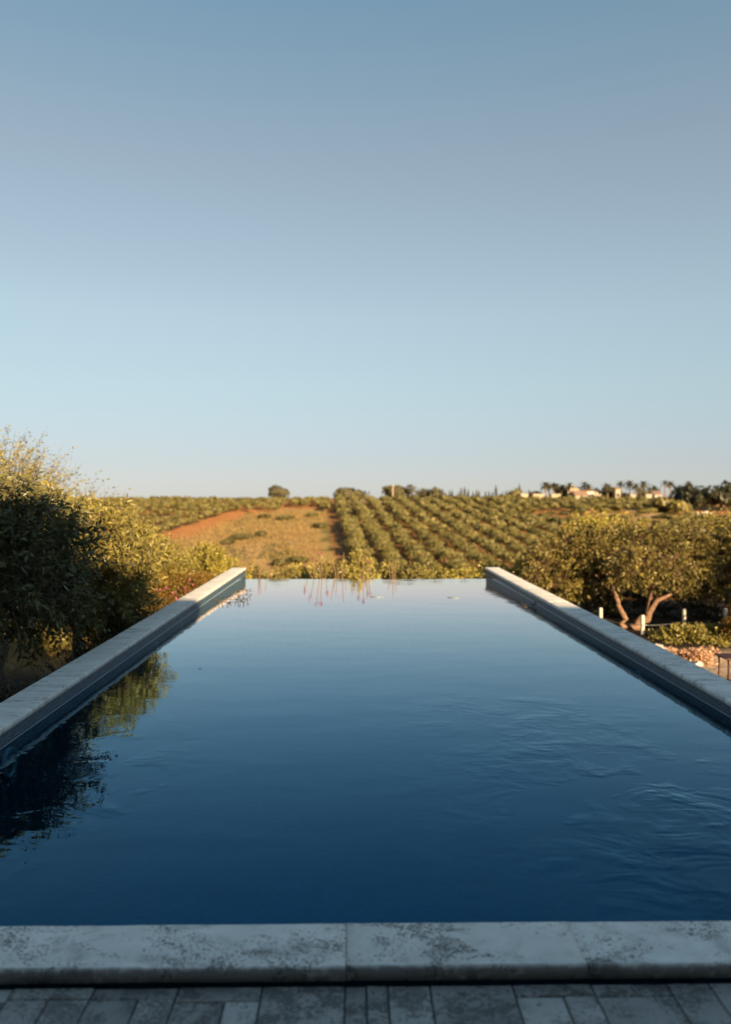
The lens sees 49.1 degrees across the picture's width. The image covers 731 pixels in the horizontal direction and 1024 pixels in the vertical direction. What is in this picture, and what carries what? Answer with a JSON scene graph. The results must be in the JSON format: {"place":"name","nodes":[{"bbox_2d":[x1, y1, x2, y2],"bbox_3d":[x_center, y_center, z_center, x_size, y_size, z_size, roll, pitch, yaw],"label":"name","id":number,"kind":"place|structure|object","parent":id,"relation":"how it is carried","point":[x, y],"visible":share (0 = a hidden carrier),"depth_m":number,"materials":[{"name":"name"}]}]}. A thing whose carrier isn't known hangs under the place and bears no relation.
{"place":"outdoors","nodes":[
{"label":"outdoors","id":0,"kind":"place"},
{"bbox_2d":[0,983,730,1023],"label":"paving","id":1,"kind":"structure","parent":0,"point":[623,1004],"depth_m":1.93,"materials":[{"name":"stone"}]},
{"bbox_2d":[0,498,730,697],"bbox_3d":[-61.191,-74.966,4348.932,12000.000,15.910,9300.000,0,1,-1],"label":"ground","id":2,"kind":"structure","parent":0,"point":[331,538],"depth_m":168.21,"materials":[{"name":"brown soil"}]},
{"bbox_2d":[0,673,26,702],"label":"shrub","id":3,"kind":"object","parent":2,"relation":"on","point":[10,693],"visible":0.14,"depth_m":9.70,"materials":[{"name":"green plant"}]},
{"bbox_2d":[3,635,86,694],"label":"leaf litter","id":4,"kind":"object","parent":2,"relation":"on","point":[31,670],"visible":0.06,"depth_m":14.09,"materials":[{"name":"brown plant"}]},
{"bbox_2d":[22,619,72,656],"bbox_3d":[-6.157,2.478,15.922,1.215,1.121,1.202,0,1,19],"label":"garden bush","id":5,"kind":"object","parent":2,"relation":"on","point":[45,644],"visible":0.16,"depth_m":15.63,"materials":[{"name":"green plant"}]},
{"bbox_2d":[4,627,110,671],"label":"grass tufts","id":6,"kind":"object","parent":2,"relation":"on","point":[22,660],"visible":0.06,"depth_m":14.98,"materials":[{"name":"green plant"}]},
{"bbox_2d":[0,450,116,666],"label":"olive tree","id":7,"kind":"object","parent":2,"relation":"on","point":[28,552],"visible":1,"depth_m":6.30,"materials":[{"name":"green plant"}]},
{"bbox_2d":[0,424,137,692],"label":"feathery tree","id":8,"kind":"object","parent":2,"relation":"on","point":[31,472],"visible":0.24,"depth_m":12.54,"materials":[{"name":"green plant"}]},
{"bbox_2d":[0,479,177,659],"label":"olive tree","id":9,"kind":"object","parent":2,"relation":"on","point":[130,572],"visible":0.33,"depth_m":8.42,"materials":[{"name":"green plant"}]},
{"bbox_2d":[35,592,167,680],"bbox_3d":[-2.720,1.971,8.622,1.397,2.010,4.357,0,1,-11],"label":"hedge","id":10,"kind":"object","parent":2,"relation":"on","point":[85,650],"visible":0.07,"depth_m":8.74,"materials":[{"name":"green plant"}]},
{"bbox_2d":[94,566,216,628],"bbox_3d":[-2.899,1.830,11.683,1.615,2.138,3.790,0,1,-1],"label":"hedge","id":11,"kind":"object","parent":2,"relation":"on","point":[189,584],"visible":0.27,"depth_m":11.52,"materials":[{"name":"green plant"}]},
{"bbox_2d":[18,510,325,592],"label":"dry grass","id":12,"kind":"structure","parent":2,"relation":"on","point":[284,537],"depth_m":176.72,"materials":[{"name":"beige plant"}]},
{"bbox_2d":[139,524,205,601],"bbox_3d":[-3.874,1.534,15.083,1.976,2.679,1.730,0,1,-1],"label":"yellow shrub","id":13,"kind":"object","parent":2,"relation":"on","point":[177,566],"visible":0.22,"depth_m":14.84,"materials":[{"name":"green plant"}]},
{"bbox_2d":[60,496,323,531],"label":"olive grove","id":14,"kind":"object","parent":2,"relation":"on","point":[163,504],"visible":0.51,"depth_m":234.99,"materials":[{"name":"green plant"}]},
{"bbox_2d":[173,541,253,592],"bbox_3d":[-3.105,1.677,16.453,1.893,2.284,1.555,0,1,-1],"label":"yellow shrub","id":15,"kind":"object","parent":2,"relation":"on","point":[209,552],"visible":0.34,"depth_m":16.48,"materials":[{"name":"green plant"}]},
{"bbox_2d":[219,538,235,544],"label":"scrub bush","id":16,"kind":"object","parent":2,"relation":"on","point":[227,541],"visible":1,"depth_m":163.59,"materials":[{"name":"green plant"}]},
{"bbox_2d":[227,533,254,539],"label":"scrub bush","id":17,"kind":"object","parent":2,"relation":"on","point":[240,536],"visible":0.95,"depth_m":171.22,"materials":[{"name":"green plant"}]},
{"bbox_2d":[246,561,267,578],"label":"leafy shrub","id":18,"kind":"object","parent":2,"relation":"on","point":[255,569],"visible":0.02,"depth_m":17.19,"materials":[{"name":"green plant"}]},
{"bbox_2d":[268,485,289,497],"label":"umbrella pine","id":19,"kind":"object","parent":2,"relation":"on","point":[277,491],"visible":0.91,"depth_m":297.19,"materials":[{"name":"green plant"}]},
{"bbox_2d":[270,558,290,565],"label":"scrub bush","id":20,"kind":"object","parent":2,"relation":"on","point":[280,561],"visible":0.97,"depth_m":137.23,"materials":[{"name":"green plant"}]},
{"bbox_2d":[261,566,300,578],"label":"leafy shrub","id":21,"kind":"object","parent":2,"relation":"on","point":[290,575],"visible":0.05,"depth_m":16.16,"materials":[{"name":"green plant"}]},
{"bbox_2d":[279,562,314,578],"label":"leafy shrub","id":22,"kind":"object","parent":2,"relation":"on","point":[302,569],"visible":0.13,"depth_m":17.49,"materials":[{"name":"green plant"}]},
{"bbox_2d":[285,556,312,562],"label":"scrub bush","id":23,"kind":"object","parent":2,"relation":"on","point":[299,559],"visible":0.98,"depth_m":140.46,"materials":[{"name":"green plant"}]},
{"bbox_2d":[303,551,329,578],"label":"flower stalk","id":24,"kind":"object","parent":2,"relation":"on","point":[327,562],"visible":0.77,"depth_m":13.91,"materials":[{"name":"brown plant"}]},
{"bbox_2d":[307,555,348,578],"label":"leafy shrub","id":25,"kind":"object","parent":2,"relation":"on","point":[324,573],"visible":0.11,"depth_m":16.51,"materials":[{"name":"green plant"}]},
{"bbox_2d":[330,553,345,578],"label":"dry stalk","id":26,"kind":"object","parent":2,"relation":"on","point":[337,569],"visible":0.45,"depth_m":14.17,"materials":[{"name":"brown plant"}]},
{"bbox_2d":[333,487,363,500],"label":"dark tree","id":27,"kind":"object","parent":2,"relation":"on","point":[348,492],"visible":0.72,"depth_m":285.26,"materials":[{"name":"green plant"}]},
{"bbox_2d":[342,537,367,545],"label":"olive tree","id":28,"kind":"object","parent":2,"relation":"on","point":[352,540],"visible":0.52,"depth_m":153.60,"materials":[{"name":"green plant"}]},
{"bbox_2d":[333,549,381,578],"bbox_3d":[-0.189,1.697,16.087,1.106,1.944,1.077,1,1,27],"label":"leafy shrub","id":29,"kind":"object","parent":2,"relation":"on","point":[353,567],"visible":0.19,"depth_m":15.97,"materials":[{"name":"green plant"}]},
{"bbox_2d":[347,542,368,556],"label":"olive tree","id":30,"kind":"object","parent":2,"relation":"on","point":[355,545],"visible":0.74,"depth_m":147.40,"materials":[{"name":"green plant"}]},
{"bbox_2d":[352,547,374,556],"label":"olive tree","id":31,"kind":"object","parent":2,"relation":"on","point":[365,550],"visible":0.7,"depth_m":139.46,"materials":[{"name":"green plant"}]},
{"bbox_2d":[358,555,371,578],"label":"flower stalk","id":32,"kind":"object","parent":2,"relation":"on","point":[363,567],"visible":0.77,"depth_m":13.81,"materials":[{"name":"brown plant"}]},
{"bbox_2d":[0,567,730,989],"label":"swimming pool","id":33,"kind":"structure","parent":2,"relation":"on","point":[314,825],"depth_m":5.67,"materials":[{"name":"blue liquid"}]},
{"bbox_2d":[363,524,382,531],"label":"olive tree","id":34,"kind":"object","parent":2,"relation":"on","point":[370,527],"visible":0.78,"depth_m":178.21,"materials":[{"name":"green plant"}]},
{"bbox_2d":[374,539,395,547],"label":"olive tree","id":35,"kind":"object","parent":2,"relation":"on","point":[381,542],"visible":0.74,"depth_m":151.01,"materials":[{"name":"green plant"}]},
{"bbox_2d":[371,558,402,578],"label":"leafy shrub","id":36,"kind":"object","parent":2,"relation":"on","point":[382,572],"visible":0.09,"depth_m":16.91,"materials":[{"name":"green plant"}]},
{"bbox_2d":[382,550,401,559],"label":"olive tree","id":37,"kind":"object","parent":2,"relation":"on","point":[390,553],"visible":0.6,"depth_m":137.91,"materials":[{"name":"green plant"}]},
{"bbox_2d":[381,485,409,496],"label":"dark tree","id":38,"kind":"object","parent":2,"relation":"on","point":[399,489],"visible":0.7,"depth_m":293.10,"materials":[{"name":"green plant"}]},
{"bbox_2d":[384,556,407,564],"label":"olive tree","id":39,"kind":"object","parent":2,"relation":"on","point":[401,560],"visible":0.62,"depth_m":130.87,"materials":[{"name":"green plant"}]},
{"bbox_2d":[398,539,417,545],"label":"olive tree","id":40,"kind":"object","parent":2,"relation":"on","point":[403,541],"visible":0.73,"depth_m":154.80,"materials":[{"name":"green plant"}]},
{"bbox_2d":[389,561,428,578],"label":"leafy shrub","id":41,"kind":"object","parent":2,"relation":"on","point":[405,572],"visible":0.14,"depth_m":16.36,"materials":[{"name":"green plant"}]},
{"bbox_2d":[405,484,416,500],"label":"brown tree","id":42,"kind":"object","parent":2,"relation":"on","point":[410,489],"visible":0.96,"depth_m":291.85,"materials":[{"name":"green plant"}]},
{"bbox_2d":[406,542,424,549],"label":"olive tree","id":43,"kind":"object","parent":2,"relation":"on","point":[412,546],"visible":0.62,"depth_m":145.02,"materials":[{"name":"green plant"}]},
{"bbox_2d":[410,523,428,529],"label":"olive tree","id":44,"kind":"object","parent":2,"relation":"on","point":[418,526],"visible":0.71,"depth_m":175.75,"materials":[{"name":"green plant"}]},
{"bbox_2d":[406,549,433,557],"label":"olive tree","id":45,"kind":"object","parent":2,"relation":"on","point":[417,552],"visible":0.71,"depth_m":138.17,"materials":[{"name":"green plant"}]},
{"bbox_2d":[417,488,428,497],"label":"dark tree","id":46,"kind":"object","parent":2,"relation":"on","point":[420,494],"visible":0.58,"depth_m":296.76,"materials":[{"name":"green plant"}]},
{"bbox_2d":[415,527,432,534],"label":"olive tree","id":47,"kind":"object","parent":2,"relation":"on","point":[422,531],"visible":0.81,"depth_m":169.33,"materials":[{"name":"green plant"}]},
{"bbox_2d":[415,553,434,564],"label":"olive tree","id":48,"kind":"object","parent":2,"relation":"on","point":[422,557],"visible":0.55,"depth_m":131.67,"materials":[{"name":"green plant"}]},
{"bbox_2d":[419,533,439,547],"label":"olive tree","id":49,"kind":"object","parent":2,"relation":"on","point":[428,536],"visible":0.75,"depth_m":159.50,"materials":[{"name":"green plant"}]},
{"bbox_2d":[414,560,453,578],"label":"leafy shrub","id":50,"kind":"object","parent":2,"relation":"on","point":[432,572],"visible":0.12,"depth_m":17.68,"materials":[{"name":"green plant"}]},
{"bbox_2d":[428,486,444,498],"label":"dark tree","id":51,"kind":"object","parent":2,"relation":"on","point":[435,493],"visible":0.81,"depth_m":292.34,"materials":[{"name":"green plant"}]},
{"bbox_2d":[428,545,448,558],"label":"olive tree","id":52,"kind":"object","parent":2,"relation":"on","point":[434,548],"visible":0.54,"depth_m":145.53,"materials":[{"name":"green plant"}]},
{"bbox_2d":[433,547,452,564],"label":"olive tree","id":53,"kind":"object","parent":2,"relation":"on","point":[437,551],"visible":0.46,"depth_m":139.43,"materials":[{"name":"green plant"}]},
{"bbox_2d":[435,527,453,538],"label":"olive tree","id":54,"kind":"object","parent":2,"relation":"on","point":[445,529],"visible":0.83,"depth_m":173.03,"materials":[{"name":"green plant"}]},
{"bbox_2d":[438,548,465,558],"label":"olive tree","id":55,"kind":"object","parent":2,"relation":"on","point":[449,553],"visible":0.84,"depth_m":135.38,"materials":[{"name":"green plant"}]},
{"bbox_2d":[444,556,466,574],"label":"olive tree","id":56,"kind":"object","parent":2,"relation":"on","point":[451,560],"visible":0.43,"depth_m":129.23,"materials":[{"name":"green plant"}]},
{"bbox_2d":[450,537,466,549],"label":"olive tree","id":57,"kind":"object","parent":2,"relation":"on","point":[454,540],"visible":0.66,"depth_m":155.98,"materials":[{"name":"green plant"}]},
{"bbox_2d":[438,565,479,578],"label":"leafy shrub","id":58,"kind":"object","parent":2,"relation":"on","point":[454,576],"visible":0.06,"depth_m":16.91,"materials":[{"name":"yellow plant"}]},
{"bbox_2d":[445,560,473,569],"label":"olive tree","id":59,"kind":"object","parent":2,"relation":"on","point":[460,563],"visible":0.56,"depth_m":125.75,"materials":[{"name":"green plant"}]},
{"bbox_2d":[454,542,476,556],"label":"olive tree","id":60,"kind":"object","parent":2,"relation":"on","point":[460,545],"visible":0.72,"depth_m":149.03,"materials":[{"name":"green plant"}]},
{"bbox_2d":[459,546,478,552],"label":"olive tree","id":61,"kind":"object","parent":2,"relation":"on","point":[466,549],"visible":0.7,"depth_m":145.72,"materials":[{"name":"green plant"}]},
{"bbox_2d":[461,531,483,538],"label":"olive tree","id":62,"kind":"object","parent":2,"relation":"on","point":[468,534],"visible":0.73,"depth_m":166.47,"materials":[{"name":"green plant"}]},
{"bbox_2d":[463,560,491,578],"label":"leafy shrub","id":63,"kind":"object","parent":2,"relation":"on","point":[481,569],"visible":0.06,"depth_m":18.01,"materials":[{"name":"green plant"}]},
{"bbox_2d":[469,553,492,561],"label":"olive tree","id":64,"kind":"object","parent":2,"relation":"on","point":[477,557],"visible":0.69,"depth_m":135.11,"materials":[{"name":"green plant"}]},
{"bbox_2d":[478,538,495,552],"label":"olive tree","id":65,"kind":"object","parent":2,"relation":"on","point":[481,542],"visible":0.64,"depth_m":152.75,"materials":[{"name":"green plant"}]},
{"bbox_2d":[479,557,502,566],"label":"olive tree","id":66,"kind":"object","parent":2,"relation":"on","point":[484,560],"visible":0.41,"depth_m":128.26,"materials":[{"name":"green plant"}]},
{"bbox_2d":[483,542,504,556],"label":"olive tree","id":67,"kind":"object","parent":2,"relation":"on","point":[490,547],"visible":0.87,"depth_m":146.53,"materials":[{"name":"green plant"}]},
{"bbox_2d":[486,528,506,541],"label":"olive tree","id":68,"kind":"object","parent":2,"relation":"on","point":[493,530],"visible":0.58,"depth_m":167.48,"materials":[{"name":"green plant"}]},
{"bbox_2d":[489,532,510,544],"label":"olive tree","id":69,"kind":"object","parent":2,"relation":"on","point":[495,536],"visible":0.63,"depth_m":163.97,"materials":[{"name":"green plant"}]},
{"bbox_2d":[478,556,532,580],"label":"leafy shrub","id":70,"kind":"object","parent":2,"relation":"on","point":[509,570],"visible":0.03,"depth_m":18.15,"materials":[{"name":"green plant"}]},
{"bbox_2d":[497,535,517,546],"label":"olive tree","id":71,"kind":"object","parent":2,"relation":"on","point":[504,540],"visible":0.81,"depth_m":157.31,"materials":[{"name":"green plant"}]},
{"bbox_2d":[504,552,523,564],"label":"olive tree","id":72,"kind":"object","parent":2,"relation":"on","point":[512,557],"visible":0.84,"depth_m":132.19,"materials":[{"name":"green plant"}]},
{"bbox_2d":[508,488,521,496],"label":"bush","id":73,"kind":"object","parent":2,"relation":"on","point":[515,492],"visible":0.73,"depth_m":285.88,"materials":[{"name":"green plant"}]},
{"bbox_2d":[505,543,524,549],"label":"olive tree","id":74,"kind":"object","parent":2,"relation":"on","point":[510,546],"visible":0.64,"depth_m":150.58,"materials":[{"name":"green plant"}]},
{"bbox_2d":[317,494,723,600],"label":"olive grove","id":75,"kind":"object","parent":2,"relation":"on","point":[365,514],"visible":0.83,"depth_m":214.76,"materials":[{"name":"green plant"}]},
{"bbox_2d":[513,546,529,553],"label":"olive tree","id":76,"kind":"object","parent":2,"relation":"on","point":[522,550],"visible":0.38,"depth_m":143.78,"materials":[{"name":"green plant"}]},
{"bbox_2d":[518,533,536,541],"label":"olive tree","id":77,"kind":"object","parent":2,"relation":"on","point":[528,535],"visible":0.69,"depth_m":162.87,"materials":[{"name":"green plant"}]},
{"bbox_2d":[539,482,552,496],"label":"palm tree","id":78,"kind":"object","parent":2,"relation":"on","point":[545,486],"visible":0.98,"depth_m":276.63,"materials":[{"name":"green plant"}]},
{"bbox_2d":[512,520,627,628],"bbox_3d":[4.271,1.282,16.822,2.464,2.243,2.486,0,1,-1],"label":"olive tree","id":79,"kind":"object","parent":2,"relation":"on","point":[562,577],"visible":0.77,"depth_m":16.41,"materials":[{"name":"green plant"}]},
{"bbox_2d":[570,491,588,498],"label":"house","id":80,"kind":"structure","parent":2,"relation":"on","point":[580,494],"depth_m":273.83,"materials":[{"name":"beige paint"}]},
{"bbox_2d":[581,489,599,497],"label":"house","id":81,"kind":"structure","parent":2,"relation":"on","point":[593,491],"depth_m":281.07,"materials":[{"name":"beige paint"}]},
{"bbox_2d":[530,507,657,593],"bbox_3d":[7.083,1.326,24.264,4.401,2.983,2.568,0,1,-12],"label":"tall shrub","id":82,"kind":"object","parent":2,"relation":"on","point":[605,520],"visible":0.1,"depth_m":24.05,"materials":[{"name":"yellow plant"}]},
{"bbox_2d":[600,488,612,497],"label":"skyline tree","id":83,"kind":"object","parent":2,"relation":"on","point":[604,493],"visible":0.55,"depth_m":281.24,"materials":[{"name":"green plant"}]},
{"bbox_2d":[495,495,729,528],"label":"olive grove","id":84,"kind":"object","parent":2,"relation":"on","point":[569,501],"visible":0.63,"depth_m":236.46,"materials":[{"name":"green plant"}]},
{"bbox_2d":[610,487,621,497],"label":"house","id":85,"kind":"structure","parent":2,"relation":"on","point":[616,491],"depth_m":277.21,"materials":[{"name":"beige paint"}]},
{"bbox_2d":[640,615,644,634],"bbox_3d":[5.375,2.188,15.522,0.082,0.379,0.081,0,1,-1],"label":"fence post","id":86,"kind":"object","parent":2,"relation":"on","point":[642,626],"visible":1,"depth_m":15.50,"materials":[{"name":"beige paint"}]},
{"bbox_2d":[569,571,725,618],"bbox_3d":[6.681,1.921,18.348,5.464,1.780,1.458,0,1,-1],"label":"dark hedge","id":87,"kind":"object","parent":2,"relation":"on","point":[608,602],"visible":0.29,"depth_m":18.21,"materials":[{"name":"green plant"}]},
{"bbox_2d":[576,517,727,629],"bbox_3d":[5.958,1.284,16.566,3.309,2.360,3.071,0,1,-1],"label":"olive tree","id":88,"kind":"object","parent":2,"relation":"on","point":[648,559],"visible":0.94,"depth_m":16.08,"materials":[{"name":"green plant"}]},
{"bbox_2d":[647,491,662,497],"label":"house","id":89,"kind":"structure","parent":2,"relation":"on","point":[656,493],"depth_m":264.87,"materials":[{"name":"beige paint"}]},
{"bbox_2d":[651,496,674,511],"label":"wood tree","id":90,"kind":"object","parent":2,"relation":"on","point":[662,502],"visible":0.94,"depth_m":232.15,"materials":[{"name":"green plant"}]},
{"bbox_2d":[667,484,682,499],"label":"tree","id":91,"kind":"object","parent":2,"relation":"on","point":[676,490],"visible":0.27,"depth_m":246.49,"materials":[{"name":"green plant"}]},
{"bbox_2d":[666,500,690,513],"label":"wood tree","id":92,"kind":"object","parent":2,"relation":"on","point":[677,506],"visible":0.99,"depth_m":227.42,"materials":[{"name":"green plant"}]},
{"bbox_2d":[668,647,688,660],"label":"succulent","id":93,"kind":"object","parent":2,"relation":"on","point":[674,651],"visible":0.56,"depth_m":13.02,"materials":[{"name":"orange plant"}]},
{"bbox_2d":[677,484,698,508],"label":"tree","id":94,"kind":"object","parent":2,"relation":"on","point":[686,492],"visible":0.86,"depth_m":239.99,"materials":[{"name":"green plant"}]},
{"bbox_2d":[647,621,730,647],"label":"round bush","id":95,"kind":"object","parent":2,"relation":"on","point":[709,635],"visible":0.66,"depth_m":14.88,"materials":[{"name":"green plant"}]},
{"bbox_2d":[677,647,703,663],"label":"succulent","id":96,"kind":"object","parent":2,"relation":"on","point":[687,653],"visible":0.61,"depth_m":12.87,"materials":[{"name":"orange plant"}]},
{"bbox_2d":[658,506,730,540],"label":"tall shrub","id":97,"kind":"object","parent":2,"relation":"on","point":[710,518],"visible":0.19,"depth_m":22.96,"materials":[{"name":"green plant"}]},
{"bbox_2d":[671,518,730,616],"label":"olive tree","id":98,"kind":"object","parent":2,"relation":"on","point":[722,587],"visible":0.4,"depth_m":16.91,"materials":[{"name":"green plant"}]},
{"bbox_2d":[692,485,713,510],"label":"tree","id":99,"kind":"object","parent":2,"relation":"on","point":[698,495],"visible":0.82,"depth_m":237.60,"materials":[{"name":"green plant"}]},
{"bbox_2d":[689,648,717,665],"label":"succulent","id":100,"kind":"object","parent":2,"relation":"on","point":[704,655],"visible":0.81,"depth_m":12.80,"materials":[{"name":"orange plant"}]},
{"bbox_2d":[697,645,721,662],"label":"succulent","id":101,"kind":"object","parent":2,"relation":"on","point":[712,649],"visible":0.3,"depth_m":13.07,"materials":[{"name":"orange plant"}]},
{"bbox_2d":[699,480,730,510],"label":"tree","id":102,"kind":"object","parent":2,"relation":"on","point":[721,494],"visible":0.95,"depth_m":234.67,"materials":[{"name":"green plant"}]},
{"bbox_2d":[714,653,730,679],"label":"side table","id":103,"kind":"object","parent":2,"relation":"on","point":[726,656],"visible":0.96,"depth_m":11.83,"materials":[{"name":"brown wood"}]},
{"bbox_2d":[715,603,730,641],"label":"orange bush","id":104,"kind":"object","parent":2,"relation":"on","point":[726,628],"visible":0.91,"depth_m":14.78,"materials":[{"name":"green plant"}]},
{"bbox_2d":[0,0,730,497],"label":"sky","id":105,"kind":"structure","parent":0,"point":[316,248],"materials":[{"name":"blue"}]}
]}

